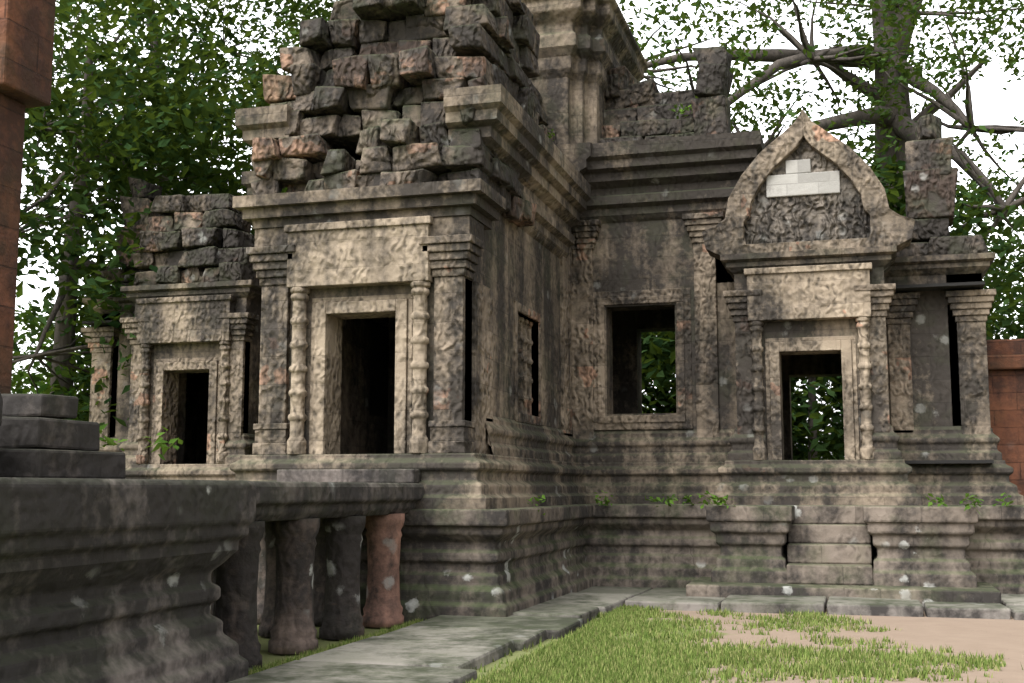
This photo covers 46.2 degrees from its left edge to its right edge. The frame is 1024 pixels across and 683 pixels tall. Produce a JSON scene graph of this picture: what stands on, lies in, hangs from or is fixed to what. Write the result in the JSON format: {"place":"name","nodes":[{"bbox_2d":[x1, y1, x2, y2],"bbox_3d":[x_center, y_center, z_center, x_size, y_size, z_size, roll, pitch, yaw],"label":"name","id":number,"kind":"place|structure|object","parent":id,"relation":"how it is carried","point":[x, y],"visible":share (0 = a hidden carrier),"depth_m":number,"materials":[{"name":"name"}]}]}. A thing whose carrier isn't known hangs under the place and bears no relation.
{"place":"outdoors","nodes":[
{"label":"outdoors","id":0,"kind":"place"},
{"bbox_2d":[11,0,1023,456],"label":"sky","id":1,"kind":"structure","parent":0,"point":[990,104],"materials":[{"name":"white"}]},
{"bbox_2d":[248,604,1022,682],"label":"grass","id":2,"kind":"structure","parent":0,"point":[595,651],"depth_m":11.64,"materials":[{"name":"green plant"}]},
{"bbox_2d":[257,608,1023,682],"bbox_3d":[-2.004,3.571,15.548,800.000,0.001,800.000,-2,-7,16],"label":"ground","id":3,"kind":"structure","parent":0,"point":[993,637],"depth_m":13.24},
{"bbox_2d":[11,287,91,420],"bbox_3d":[-10.326,1.705,29.596,9.658,7.140,9.340,-2,-7,16],"label":"bush","id":4,"kind":"object","parent":3,"relation":"on","point":[44,388],"visible":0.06,"depth_m":27.88,"materials":[{"name":"green plant"}]},
{"bbox_2d":[11,0,280,427],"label":"tree","id":5,"kind":"object","parent":3,"relation":"on","point":[182,125],"depth_m":24.78,"materials":[{"name":"green plant"}]},
{"bbox_2d":[22,0,329,195],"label":"tall tree","id":6,"kind":"object","parent":3,"relation":"on","point":[211,21],"depth_m":35.56,"materials":[{"name":"green plant"}]},
{"bbox_2d":[0,392,423,682],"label":"raised stone terrace","id":7,"kind":"structure","parent":3,"relation":"on","point":[107,568],"depth_m":8.55,"materials":[{"name":"grey stone"}]},
{"bbox_2d":[0,0,55,393],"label":"post","id":8,"kind":"object","parent":7,"relation":"on","point":[26,43],"visible":0.82,"depth_m":9.04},
{"bbox_2d":[108,0,339,233],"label":"tall tree","id":9,"kind":"object","parent":3,"relation":"on","point":[327,5],"depth_m":37.59,"materials":[{"name":"green plant"}]},
{"bbox_2d":[210,516,388,670],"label":"stone columns","id":10,"kind":"structure","parent":3,"relation":"on","point":[288,586],"depth_m":12.12,"materials":[{"name":"stone"}]},
{"bbox_2d":[362,513,404,627],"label":"stone column","id":11,"kind":"structure","parent":3,"relation":"on","point":[383,607],"depth_m":14.36,"materials":[{"name":"stone"}]},
{"bbox_2d":[11,268,1023,459],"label":"treeline leaves","id":12,"kind":"object","parent":3,"relation":"on","point":[16,340],"visible":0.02,"depth_m":85.37,"materials":[{"name":"green plant"}]},
{"bbox_2d":[226,586,1023,682],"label":"paving slabs","id":13,"kind":"structure","parent":3,"relation":"on","point":[448,649],"depth_m":13.46,"materials":[{"name":"grey stone"}]},
{"bbox_2d":[360,504,1023,622],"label":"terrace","id":14,"kind":"structure","parent":3,"relation":"on","point":[503,562],"depth_m":17.30,"materials":[{"name":"stone"}]},
{"bbox_2d":[100,103,1014,514],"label":"weeds","id":15,"kind":"object","parent":14,"relation":"on","point":[158,443],"visible":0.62,"depth_m":17.12,"materials":[{"name":"green plant"}]},
{"bbox_2d":[99,416,1023,508],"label":"plinth","id":16,"kind":"structure","parent":14,"relation":"on","point":[524,463],"depth_m":18.97,"materials":[{"name":"stone"}]},
{"bbox_2d":[82,281,993,463],"bbox_3d":[-0.640,-0.037,20.785,16.700,4.360,8.800,-2,-7,16],"label":"dark interior","id":17,"kind":"object","parent":16,"relation":"on","point":[379,348],"visible":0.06,"depth_m":19.39,"materials":[{"name":"black stone"}]},
{"bbox_2d":[82,84,994,463],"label":"walls","id":18,"kind":"structure","parent":16,"relation":"on","point":[636,198],"depth_m":19.73,"materials":[{"name":"stone"}]},
{"bbox_2d":[81,212,995,463],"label":"pilasters","id":19,"kind":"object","parent":18,"relation":"attached to","point":[455,246],"depth_m":19.78,"materials":[{"name":"stone"}]},
{"bbox_2d":[102,0,988,296],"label":"ruin blocks","id":20,"kind":"structure","parent":18,"relation":"on","point":[368,80],"depth_m":16.99,"materials":[{"name":"stone"}]},
{"bbox_2d":[284,216,874,459],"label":"door frames","id":21,"kind":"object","parent":18,"relation":"attached to","point":[370,252],"depth_m":16.11,"materials":[{"name":"stone"}]},
{"bbox_2d":[521,0,647,144],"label":"tower wall","id":22,"kind":"structure","parent":18,"relation":"on","point":[585,46],"depth_m":21.72,"materials":[{"name":"stone"}]},
{"bbox_2d":[702,109,914,259],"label":"pediment","id":23,"kind":"structure","parent":18,"relation":"attached to","point":[804,182],"depth_m":19.54,"materials":[{"name":"stone"}]},
{"bbox_2d":[618,0,1023,279],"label":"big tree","id":24,"kind":"object","parent":3,"relation":"on","point":[891,41],"depth_m":34.04,"materials":[{"name":"green plant"}]},
{"bbox_2d":[641,134,1023,459],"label":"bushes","id":25,"kind":"object","parent":3,"relation":"on","point":[658,355],"depth_m":31.18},
{"bbox_2d":[987,339,1023,495],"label":"laterite wall","id":26,"kind":"structure","parent":3,"relation":"on","point":[1005,358],"depth_m":20.75,"materials":[{"name":"brown stone"}]}
]}

